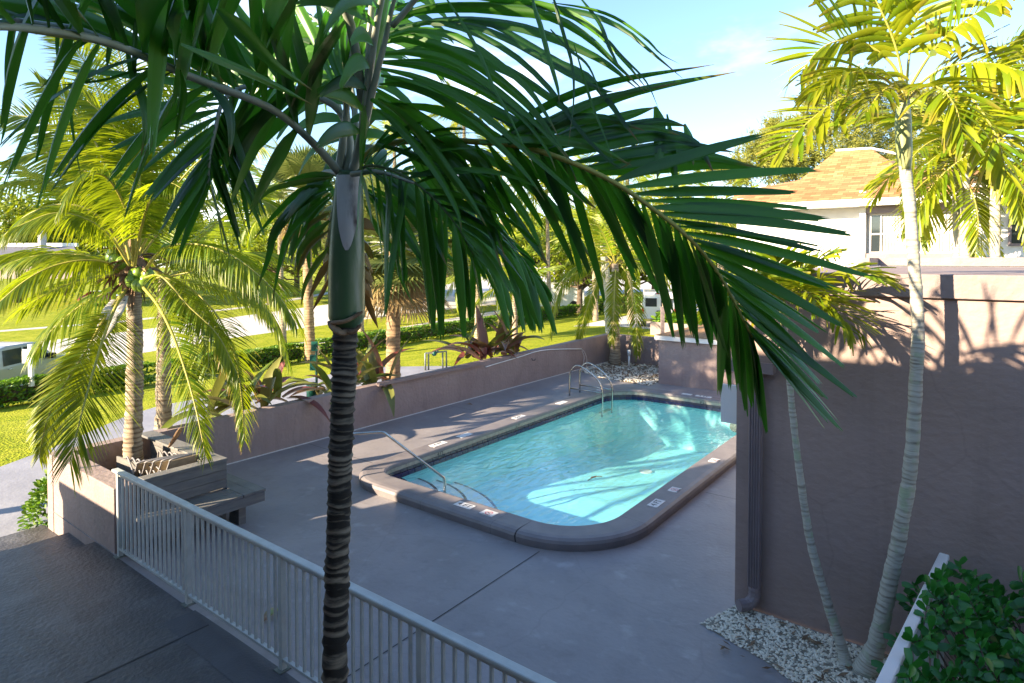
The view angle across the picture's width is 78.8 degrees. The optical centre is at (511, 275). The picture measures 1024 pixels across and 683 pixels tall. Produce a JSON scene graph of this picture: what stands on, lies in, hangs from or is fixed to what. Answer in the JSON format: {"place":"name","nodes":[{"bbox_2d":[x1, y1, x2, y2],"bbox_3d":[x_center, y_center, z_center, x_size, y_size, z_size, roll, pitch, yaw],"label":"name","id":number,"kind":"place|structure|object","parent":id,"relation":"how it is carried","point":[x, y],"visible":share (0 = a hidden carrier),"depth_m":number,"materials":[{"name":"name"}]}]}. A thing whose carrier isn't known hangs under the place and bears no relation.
{"place":"outdoors","nodes":[
{"label":"outdoors","id":0,"kind":"place"},
{"bbox_2d":[0,231,110,278],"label":"grey roof house","id":1,"kind":"structure","parent":0,"point":[13,248],"depth_m":62.31,"materials":[{"name":"paint"}]},
{"bbox_2d":[78,291,118,301],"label":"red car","id":2,"kind":"object","parent":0,"point":[86,294],"visible":0.08,"depth_m":67.06,"materials":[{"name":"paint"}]},
{"bbox_2d":[97,356,143,373],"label":"driveway","id":3,"kind":"structure","parent":0,"point":[124,359],"depth_m":29.57,"materials":[{"name":"concrete"}]},
{"bbox_2d":[0,342,84,387],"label":"pickup truck","id":4,"kind":"object","parent":3,"relation":"on","point":[10,359],"visible":0.39,"depth_m":21.64,"materials":[{"name":"silver metal"}]},
{"bbox_2d":[0,292,327,331],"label":"sidewalk","id":5,"kind":"structure","parent":0,"point":[142,318],"depth_m":50.28,"materials":[{"name":"concrete"}]},
{"bbox_2d":[0,366,450,536],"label":"path","id":6,"kind":"structure","parent":0,"point":[18,478],"depth_m":11.92,"materials":[{"name":"concrete"}]},
{"bbox_2d":[17,469,47,530],"bbox_3d":[-6.982,3.383,9.559,0.733,0.905,0.982,1,2,37],"label":"ground shrub","id":7,"kind":"object","parent":6,"relation":"on","point":[38,496],"visible":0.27,"depth_m":9.29,"materials":[{"name":"green plant"}]},
{"bbox_2d":[0,161,303,429],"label":"palm tree","id":8,"kind":"object","parent":6,"relation":"on","point":[163,415],"visible":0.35,"depth_m":11.74,"materials":[{"name":"green plant"}]},
{"bbox_2d":[306,341,317,396],"bbox_3d":[-4.472,2.576,13.961,0.255,2.200,0.237,-1,2,-21],"label":"waste station","id":9,"kind":"object","parent":6,"relation":"on","point":[314,345],"visible":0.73,"depth_m":13.94,"materials":[{"name":"green metal"}]},
{"bbox_2d":[289,348,384,404],"bbox_3d":[-3.888,2.620,13.390,1.975,2.181,1.775,1,2,37],"label":"bromeliad","id":10,"kind":"object","parent":6,"relation":"on","point":[324,377],"visible":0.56,"depth_m":13.48,"materials":[{"name":"green plant"}]},
{"bbox_2d":[424,350,446,369],"bbox_3d":[-2.799,3.085,22.947,0.944,0.711,0.185,-1,2,-35],"label":"backflow pipe","id":11,"kind":"object","parent":6,"relation":"on","point":[434,353],"visible":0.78,"depth_m":22.83,"materials":[{"name":"grey metal"}]},
{"bbox_2d":[264,607,277,620],"bbox_3d":[-2.416,3.387,6.271,0.087,0.066,0.254,1,2,25],"label":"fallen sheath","id":12,"kind":"object","parent":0,"point":[271,613],"visible":0.36,"depth_m":6.23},
{"bbox_2d":[0,266,728,466],"bbox_3d":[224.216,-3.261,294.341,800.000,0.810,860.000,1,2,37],"label":"ground","id":13,"kind":"structure","parent":0,"point":[14,433],"depth_m":34.44,"materials":[{"name":"green plant"}]},
{"bbox_2d":[22,344,34,386],"bbox_3d":[-14.864,2.756,19.188,0.427,1.300,0.110,0,2,0],"label":"mailbox post","id":14,"kind":"object","parent":13,"relation":"on","point":[30,371],"visible":0.67,"depth_m":19.17,"materials":[{"name":"white paint"}]},
{"bbox_2d":[0,175,88,302],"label":"leafy tree","id":15,"kind":"object","parent":13,"relation":"on","point":[10,212],"visible":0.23,"depth_m":67.55,"materials":[{"name":"green plant"}]},
{"bbox_2d":[0,361,155,407],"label":"clipped hedge","id":16,"kind":"object","parent":13,"relation":"on","point":[10,395],"visible":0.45,"depth_m":19.35,"materials":[{"name":"green plant"}]},
{"bbox_2d":[53,216,170,288],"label":"leafy tree","id":17,"kind":"object","parent":13,"relation":"on","point":[95,252],"visible":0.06,"depth_m":70.88,"materials":[{"name":"green plant"}]},
{"bbox_2d":[0,525,232,682],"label":"walkway steps","id":18,"kind":"structure","parent":13,"relation":"on","point":[73,609],"depth_m":6.23,"materials":[{"name":"concrete"}]},
{"bbox_2d":[84,624,208,682],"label":"walkway joints","id":19,"kind":"object","parent":18,"relation":"on","point":[143,655],"visible":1,"depth_m":5.65,"materials":[{"name":"concrete"}]},
{"bbox_2d":[163,610,299,682],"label":"walkway patch","id":20,"kind":"object","parent":18,"relation":"on","point":[231,657],"visible":1,"depth_m":5.72,"materials":[{"name":"concrete"}]},
{"bbox_2d":[147,211,208,295],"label":"leafy tree","id":21,"kind":"object","parent":13,"relation":"on","point":[188,239],"depth_m":80.97,"materials":[{"name":"green plant"}]},
{"bbox_2d":[190,218,284,296],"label":"leafy tree","id":22,"kind":"object","parent":13,"relation":"on","point":[220,241],"visible":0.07,"depth_m":69.43,"materials":[{"name":"green plant"}]},
{"bbox_2d":[171,343,304,380],"bbox_3d":[-10.973,3.407,25.494,1.101,0.968,5.998,1,2,36],"label":"clipped hedge","id":23,"kind":"object","parent":13,"relation":"on","point":[271,353],"visible":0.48,"depth_m":25.82,"materials":[{"name":"green plant"}]},
{"bbox_2d":[160,351,326,428],"bbox_3d":[-5.397,2.523,11.769,3.053,2.460,2.184,-1,2,-44],"label":"bromeliad","id":24,"kind":"object","parent":13,"relation":"on","point":[219,399],"visible":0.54,"depth_m":11.76,"materials":[{"name":"green plant"}]},
{"bbox_2d":[198,360,329,421],"bbox_3d":[-4.925,2.712,12.152,2.472,2.061,1.378,-1,2,-26],"label":"bromeliad","id":25,"kind":"object","parent":13,"relation":"on","point":[280,382],"visible":0.59,"depth_m":12.27,"materials":[{"name":"green plant"}]},
{"bbox_2d":[209,218,322,304],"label":"leafy tree","id":26,"kind":"object","parent":13,"relation":"on","point":[260,243],"visible":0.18,"depth_m":63.45,"materials":[{"name":"green plant"}]},
{"bbox_2d":[241,162,297,341],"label":"palm tree","id":27,"kind":"object","parent":13,"relation":"on","point":[254,226],"visible":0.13,"depth_m":35.47,"materials":[{"name":"green plant"}]},
{"bbox_2d":[239,216,323,295],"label":"leafy tree","id":28,"kind":"object","parent":13,"relation":"on","point":[298,282],"depth_m":83.92,"materials":[{"name":"green plant"}]},
{"bbox_2d":[246,138,336,360],"bbox_3d":[-8.897,-1.118,27.238,5.203,9.806,5.340,1,2,37],"label":"sabal palm","id":29,"kind":"object","parent":13,"relation":"on","point":[291,165],"visible":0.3,"depth_m":26.44,"materials":[{"name":"green plant"}]},
{"bbox_2d":[275,229,415,317],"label":"leafy tree","id":30,"kind":"object","parent":13,"relation":"on","point":[320,265],"visible":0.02,"depth_m":50.43,"materials":[{"name":"green plant"}]},
{"bbox_2d":[47,333,658,531],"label":"garden wall","id":31,"kind":"structure","parent":13,"relation":"on","point":[289,424],"depth_m":13.83,"materials":[{"name":"paint"}]},
{"bbox_2d":[377,362,483,385],"bbox_3d":[-1.850,2.336,14.981,0.080,0.065,3.534,1,2,37],"label":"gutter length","id":32,"kind":"object","parent":31,"relation":"on","point":[426,374],"visible":1,"depth_m":14.76,"materials":[{"name":"metal"}]},
{"bbox_2d":[485,349,564,367],"bbox_3d":[0.789,2.342,18.480,0.028,0.248,4.913,1,2,37],"label":"telescopic pole","id":33,"kind":"object","parent":31,"relation":"attached to","point":[524,355],"visible":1,"depth_m":17.89,"materials":[{"name":"metal"}]},
{"bbox_2d":[299,328,414,415],"bbox_3d":[-3.422,2.433,14.260,2.044,2.509,2.654,0,2,5],"label":"bromeliad","id":34,"kind":"object","parent":13,"relation":"on","point":[372,355],"visible":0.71,"depth_m":14.21,"materials":[{"name":"green plant"}]},
{"bbox_2d":[327,139,393,331],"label":"palm tree","id":35,"kind":"object","parent":13,"relation":"on","point":[362,323],"visible":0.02,"depth_m":41.87,"materials":[{"name":"green plant"}]},
{"bbox_2d":[312,165,481,378],"bbox_3d":[-3.126,0.249,16.684,5.489,6.733,4.672,1,2,37],"label":"sabal palm","id":36,"kind":"object","parent":13,"relation":"on","point":[399,299],"visible":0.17,"depth_m":15.87,"materials":[{"name":"green plant"}]},
{"bbox_2d":[366,105,429,324],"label":"palm tree","id":37,"kind":"object","parent":13,"relation":"on","point":[393,165],"visible":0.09,"depth_m":45.89,"materials":[{"name":"green plant"}]},
{"bbox_2d":[315,316,497,357],"bbox_3d":[-5.203,3.274,35.812,1.179,1.188,16.823,1,2,28],"label":"clipped hedge","id":38,"kind":"object","parent":13,"relation":"on","point":[326,348],"visible":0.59,"depth_m":34.53,"materials":[{"name":"green plant"}]},
{"bbox_2d":[429,81,509,317],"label":"palm tree","id":39,"kind":"object","parent":13,"relation":"on","point":[455,124],"visible":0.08,"depth_m":47.66,"materials":[{"name":"green plant"}]},
{"bbox_2d":[421,303,523,365],"bbox_3d":[-1.055,2.190,17.505,2.786,2.824,1.802,-1,2,-33],"label":"bromeliad","id":40,"kind":"object","parent":13,"relation":"on","point":[481,346],"visible":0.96,"depth_m":17.27,"materials":[{"name":"red plant"}]},
{"bbox_2d":[445,223,531,338],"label":"palm tree","id":41,"kind":"object","parent":13,"relation":"on","point":[477,294],"visible":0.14,"depth_m":30.32,"materials":[{"name":"green plant"}]},
{"bbox_2d":[464,131,537,266],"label":"palm tree","id":42,"kind":"object","parent":13,"relation":"on","point":[505,158],"visible":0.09,"depth_m":45.19,"materials":[{"name":"green plant"}]},
{"bbox_2d":[53,363,962,682],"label":"pool deck","id":43,"kind":"structure","parent":13,"relation":"on","point":[643,609],"depth_m":7.08,"materials":[{"name":"concrete"}]},
{"bbox_2d":[53,452,140,553],"bbox_3d":[-5.322,3.222,8.758,2.135,1.300,1.255,1,2,37],"label":"planter","id":44,"kind":"object","parent":43,"relation":"on","point":[89,510],"visible":0.34,"depth_m":8.14,"materials":[{"name":"paint"}]},
{"bbox_2d":[116,456,135,473],"bbox_3d":[-5.230,2.794,8.682,1.367,0.300,0.172,1,2,37],"label":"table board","id":45,"kind":"object","parent":44,"relation":"on","point":[123,464],"visible":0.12,"depth_m":8.98,"materials":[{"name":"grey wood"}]},
{"bbox_2d":[126,450,165,476],"bbox_3d":[-5.246,2.764,8.964,0.440,0.676,0.631,-1,20,-43],"label":"patio chair","id":46,"kind":"object","parent":44,"relation":"on","point":[139,464],"visible":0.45,"depth_m":8.69,"materials":[{"name":"plastic"}]},
{"bbox_2d":[131,451,173,489],"bbox_3d":[-5.106,2.746,8.882,0.440,0.676,0.632,-2,18,-46],"label":"patio chair","id":47,"kind":"object","parent":46,"relation":"on","point":[146,465],"visible":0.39,"depth_m":8.60,"materials":[{"name":"plastic"}]},
{"bbox_2d":[136,452,181,474],"bbox_3d":[-4.968,2.728,8.800,0.631,0.676,0.440,20,14,39],"label":"patio chair","id":48,"kind":"object","parent":47,"relation":"on","point":[157,462],"visible":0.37,"depth_m":8.51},
{"bbox_2d":[142,453,191,472],"bbox_3d":[-4.830,2.710,8.716,0.631,0.676,0.440,16,11,37],"label":"patio chair","id":49,"kind":"object","parent":48,"relation":"on","point":[163,464],"visible":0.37,"depth_m":8.43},
{"bbox_2d":[145,452,199,474],"bbox_3d":[-4.694,2.693,8.633,0.631,0.676,0.440,13,9,34],"label":"patio chair","id":50,"kind":"object","parent":49,"relation":"on","point":[181,461],"visible":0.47,"depth_m":8.45,"materials":[{"name":"plastic"}]},
{"bbox_2d":[168,427,182,447],"bbox_3d":[-4.800,2.305,8.874,0.385,0.352,0.088,1,2,37],"label":"fallen husk","id":51,"kind":"object","parent":48,"relation":"on","point":[176,435],"visible":1,"depth_m":8.84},
{"bbox_2d":[0,1,308,497],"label":"palm tree","id":52,"kind":"object","parent":44,"relation":"in","point":[97,202],"visible":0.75,"depth_m":8.48,"materials":[{"name":"green plant"}]},
{"bbox_2d":[136,430,265,552],"bbox_3d":[-4.920,2.933,8.804,2.680,0.875,1.517,1,2,37],"label":"planter bench","id":53,"kind":"object","parent":43,"relation":"on","point":[219,491],"visible":0.67,"depth_m":8.30,"materials":[{"name":"grey wood"}]},
{"bbox_2d":[112,468,555,682],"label":"deck railing","id":54,"kind":"object","parent":43,"relation":"on","point":[423,626],"visible":0.93,"depth_m":5.58,"materials":[{"name":"metal"}]},
{"bbox_2d":[311,405,732,675],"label":"deck joints","id":55,"kind":"object","parent":43,"relation":"on","point":[469,596],"visible":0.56,"depth_m":6.70,"materials":[{"name":"concrete"}]},
{"bbox_2d":[359,387,735,551],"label":"swimming pool","id":56,"kind":"structure","parent":43,"relation":"in","point":[566,507],"depth_m":12.21,"materials":[{"name":"liquid"}]},
{"bbox_2d":[353,431,445,492],"bbox_3d":[-1.890,3.149,9.982,1.666,1.382,0.119,0,2,-15],"label":"pool handrail","id":57,"kind":"object","parent":56,"relation":"attached to","point":[409,452],"visible":0.46,"depth_m":9.99,"materials":[{"name":"silver metal"}]},
{"bbox_2d":[453,501,475,509],"bbox_3d":[-0.664,3.212,8.726,0.300,0.009,0.150,1,2,37],"label":"depth marker","id":58,"kind":"object","parent":56,"relation":"on","point":[465,505],"visible":1,"depth_m":8.71,"materials":[{"name":"tile"}]},
{"bbox_2d":[479,509,498,516],"bbox_3d":[-0.314,3.219,8.460,0.220,0.008,0.160,1,2,37],"label":"depth marker","id":59,"kind":"object","parent":56,"relation":"on","point":[487,512],"visible":1,"depth_m":8.45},
{"bbox_2d":[399,398,735,512],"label":"water","id":60,"kind":"structure","parent":56,"relation":"in","point":[655,407],"depth_m":14.51,"materials":[{"name":"liquid"}]},
{"bbox_2d":[647,499,664,507],"bbox_3d":[2.038,3.210,8.802,0.150,0.009,0.300,1,2,37],"label":"depth marker","id":61,"kind":"object","parent":56,"relation":"on","point":[655,503],"visible":1,"depth_m":8.78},
{"bbox_2d":[667,486,680,492],"bbox_3d":[2.429,3.197,9.316,0.150,0.008,0.200,1,2,37],"label":"depth marker","id":62,"kind":"object","parent":56,"relation":"on","point":[674,489],"visible":1,"depth_m":9.31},
{"bbox_2d":[569,362,612,416],"bbox_3d":[2.071,2.961,16.380,1.028,1.264,0.560,1,2,37],"label":"pool ladder","id":63,"kind":"object","parent":43,"relation":"on","point":[596,378],"visible":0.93,"depth_m":16.32,"materials":[{"name":"silver metal"}]},
{"bbox_2d":[578,361,658,385],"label":"gravel","id":64,"kind":"structure","parent":43,"relation":"on","point":[647,381],"depth_m":19.60,"materials":[{"name":"gravel"}]},
{"bbox_2d":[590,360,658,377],"bbox_3d":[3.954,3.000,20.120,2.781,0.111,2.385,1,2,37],"label":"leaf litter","id":65,"kind":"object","parent":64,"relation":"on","point":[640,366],"visible":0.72,"depth_m":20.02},
{"bbox_2d":[548,208,706,365],"bbox_3d":[3.761,0.398,21.151,4.587,5.325,4.358,-1,2,-36],"label":"palm tree","id":66,"kind":"object","parent":64,"relation":"on","point":[614,301],"visible":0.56,"depth_m":20.57,"materials":[{"name":"green plant"}]},
{"bbox_2d":[721,266,1023,668],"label":"wall","id":67,"kind":"structure","parent":43,"relation":"on","point":[968,503],"depth_m":5.70,"materials":[{"name":"paint"}]},
{"bbox_2d":[858,258,1023,266],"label":"terrace parapet","id":68,"kind":"structure","parent":43,"relation":"on","point":[971,262],"depth_m":12.15,"materials":[{"name":"white paint"}]},
{"bbox_2d":[871,556,1023,682],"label":"clusia shrub","id":69,"kind":"object","parent":43,"relation":"on","point":[990,649],"visible":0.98,"depth_m":4.29,"materials":[{"name":"green plant"}]},
{"bbox_2d":[486,308,544,354],"bbox_3d":[-0.044,2.183,18.298,1.513,2.798,3.672,0,2,-15],"label":"bromeliad","id":70,"kind":"object","parent":13,"relation":"on","point":[513,344],"visible":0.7,"depth_m":18.04,"materials":[{"name":"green plant"}]},
{"bbox_2d":[468,211,567,298],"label":"leafy tree","id":71,"kind":"object","parent":13,"relation":"on","point":[522,241],"visible":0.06,"depth_m":62.43,"materials":[{"name":"green plant"}]},
{"bbox_2d":[475,244,564,337],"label":"palm tree","id":72,"kind":"object","parent":13,"relation":"on","point":[489,292],"visible":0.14,"depth_m":23.32,"materials":[{"name":"green plant"}]},
{"bbox_2d":[492,304,580,326],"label":"clipped hedge","id":73,"kind":"object","parent":13,"relation":"on","point":[568,310],"visible":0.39,"depth_m":51.86,"materials":[{"name":"green plant"}]},
{"bbox_2d":[524,211,572,281],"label":"leafy tree","id":74,"kind":"object","parent":13,"relation":"on","point":[542,215],"depth_m":81.99,"materials":[{"name":"green plant"}]},
{"bbox_2d":[508,149,588,319],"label":"palm tree","id":75,"kind":"object","parent":13,"relation":"on","point":[547,229],"visible":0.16,"depth_m":49.91,"materials":[{"name":"green plant"}]},
{"bbox_2d":[540,282,583,305],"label":"cargo van","id":76,"kind":"object","parent":13,"relation":"on","point":[570,298],"visible":0.12,"depth_m":59.18,"materials":[{"name":"white paint"}]},
{"bbox_2d":[536,205,607,298],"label":"leafy tree","id":77,"kind":"object","parent":13,"relation":"on","point":[577,223],"visible":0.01,"depth_m":70.04,"materials":[{"name":"green plant"}]},
{"bbox_2d":[522,228,626,313],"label":"leafy tree","id":78,"kind":"object","parent":13,"relation":"on","point":[558,255],"visible":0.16,"depth_m":55.22,"materials":[{"name":"green plant"}]},
{"bbox_2d":[540,152,623,320],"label":"palm tree","id":79,"kind":"object","parent":13,"relation":"on","point":[595,317],"visible":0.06,"depth_m":43.89,"materials":[{"name":"green plant"}]},
{"bbox_2d":[554,196,641,332],"bbox_3d":[4.823,-0.527,33.966,6.478,7.420,5.872,1,2,37],"label":"palm tree","id":80,"kind":"object","parent":13,"relation":"on","point":[592,212],"visible":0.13,"depth_m":34.24,"materials":[{"name":"green plant"}]},
{"bbox_2d":[590,266,647,295],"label":"leafy tree","id":81,"kind":"object","parent":13,"relation":"on","point":[646,277],"depth_m":60.20,"materials":[{"name":"green plant"}]},
{"bbox_2d":[598,296,641,313],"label":"clipped hedge","id":82,"kind":"object","parent":13,"relation":"on","point":[601,308],"visible":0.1,"depth_m":52.74,"materials":[{"name":"green plant"}]},
{"bbox_2d":[577,304,698,328],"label":"parking lot","id":83,"kind":"structure","parent":13,"relation":"on","point":[624,323],"depth_m":40.26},
{"bbox_2d":[595,143,669,322],"bbox_3d":[7.077,-2.956,40.248,5.708,11.983,6.305,-1,2,-40],"label":"palm tree","id":84,"kind":"object","parent":83,"relation":"on","point":[627,182],"visible":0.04,"depth_m":39.87,"materials":[{"name":"green plant"}]},
{"bbox_2d":[641,289,674,326],"bbox_3d":[9.126,1.984,39.123,2.050,2.174,5.760,0,2,11],"label":"white van","id":85,"kind":"object","parent":83,"relation":"on","point":[652,303],"visible":0.38,"depth_m":36.58,"materials":[{"name":"paint"}]},
{"bbox_2d":[623,172,700,306],"bbox_3d":[8.151,-1.689,33.807,6.526,9.702,5.870,-1,2,-39],"label":"palm tree","id":86,"kind":"object","parent":13,"relation":"on","point":[643,178],"visible":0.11,"depth_m":33.70,"materials":[{"name":"green plant"}]},
{"bbox_2d":[660,307,664,333],"bbox_3d":[5.795,1.892,24.003,0.130,1.404,0.130,0,2,0],"label":"lot post","id":87,"kind":"object","parent":13,"relation":"on","point":[662,321],"visible":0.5,"depth_m":23.94,"materials":[{"name":"concrete"}]},
{"bbox_2d":[603,198,727,288],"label":"leafy tree","id":88,"kind":"object","parent":13,"relation":"on","point":[648,281],"visible":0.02,"depth_m":57.08,"materials":[{"name":"green plant"}]},
{"bbox_2d":[650,322,687,334],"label":"bed wall","id":89,"kind":"structure","parent":13,"relation":"on","point":[654,328],"depth_m":33.13,"materials":[{"name":"paint"}]},
{"bbox_2d":[651,311,701,324],"bbox_3d":[9.179,2.471,33.369,3.300,1.144,1.690,1,2,37],"label":"box hedge","id":90,"kind":"object","parent":13,"relation":"on","point":[657,317],"visible":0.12,"depth_m":33.59,"materials":[{"name":"green plant"}]},
{"bbox_2d":[651,216,733,270],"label":"leafy tree","id":91,"kind":"object","parent":13,"relation":"on","point":[706,232],"visible":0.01,"depth_m":63.26,"materials":[{"name":"green plant"}]},
{"bbox_2d":[654,170,759,285],"bbox_3d":[9.851,-0.904,29.951,5.666,8.348,6.073,1,2,37],"label":"palm tree","id":92,"kind":"object","parent":13,"relation":"on","point":[719,223],"visible":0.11,"depth_m":29.56,"materials":[{"name":"green plant"}]},
{"bbox_2d":[701,59,961,186],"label":"casuarina tree","id":93,"kind":"object","parent":13,"relation":"on","point":[863,138],"visible":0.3,"depth_m":44.93,"materials":[{"name":"green plant"}]},
{"bbox_2d":[732,147,1023,270],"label":"white house","id":94,"kind":"structure","parent":13,"relation":"on","point":[833,189],"depth_m":21.37,"materials":[{"name":"paint"}]},
{"bbox_2d":[869,211,952,252],"bbox_3d":[13.064,-1.387,20.114,2.701,1.320,0.080,1,2,37],"label":"window","id":95,"kind":"structure","parent":94,"relation":"in","point":[880,239],"depth_m":20.51,"materials":[{"name":"white paint"}]},
{"bbox_2d":[1008,219,1023,245],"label":"window","id":96,"kind":"structure","parent":94,"relation":"in","point":[1012,234],"depth_m":18.62,"materials":[{"name":"glass"}]},
{"bbox_2d":[829,25,1023,257],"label":"palm tree","id":97,"kind":"object","parent":13,"relation":"on","point":[1016,210],"visible":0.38,"depth_m":14.88,"materials":[{"name":"green plant"}]},
{"bbox_2d":[849,56,1023,257],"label":"palm tree","id":98,"kind":"object","parent":13,"relation":"on","point":[927,205],"visible":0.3,"depth_m":14.65,"materials":[{"name":"green plant"}]},
{"bbox_2d":[860,126,1023,257],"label":"palm tree","id":99,"kind":"object","parent":13,"relation":"on","point":[972,237],"visible":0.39,"depth_m":15.06,"materials":[{"name":"green plant"}]},
{"bbox_2d":[42,267,727,358],"bbox_3d":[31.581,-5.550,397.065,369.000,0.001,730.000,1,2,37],"label":"road","id":100,"kind":"structure","parent":0,"point":[254,327],"depth_m":47.52,"materials":[{"name":"asphalt"}]},
{"bbox_2d":[301,310,508,343],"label":"sidewalk","id":101,"kind":"structure","parent":0,"point":[485,314],"depth_m":51.13,"materials":[{"name":"concrete"}]},
{"bbox_2d":[0,0,871,682],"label":"palm tree","id":102,"kind":"object","parent":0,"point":[286,44],"visible":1,"depth_m":2.49,"materials":[{"name":"green plant"}]},
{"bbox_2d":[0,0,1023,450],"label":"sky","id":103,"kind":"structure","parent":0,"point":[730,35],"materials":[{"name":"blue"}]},
{"bbox_2d":[654,324,735,390],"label":"pump house","id":104,"kind":"structure","parent":0,"point":[692,364],"depth_m":17.55,"materials":[{"name":"paint"}]},
{"bbox_2d":[700,605,961,682],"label":"gravel","id":105,"kind":"structure","parent":0,"point":[774,626],"depth_m":5.78,"materials":[{"name":"gravel"}]},
{"bbox_2d":[696,240,905,670],"bbox_3d":[2.474,1.583,5.713,1.871,3.841,1.255,1,2,37],"label":"palm tree","id":106,"kind":"object","parent":105,"relation":"on","point":[827,301],"visible":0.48,"depth_m":5.56,"materials":[{"name":"green plant"}]},
{"bbox_2d":[719,617,920,681],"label":"leaf litter","id":107,"kind":"object","parent":105,"relation":"on","point":[803,637],"visible":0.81,"depth_m":5.75,"materials":[{"name":"plant"}]},
{"bbox_2d":[751,0,1023,679],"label":"palm tree","id":108,"kind":"object","parent":105,"relation":"on","point":[979,74],"visible":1,"depth_m":4.85,"materials":[{"name":"green plant"}]},
{"bbox_2d":[875,553,948,682],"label":"side railing","id":109,"kind":"object","parent":105,"relation":"on","point":[891,666],"visible":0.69,"depth_m":4.18,"materials":[{"name":"metal"}]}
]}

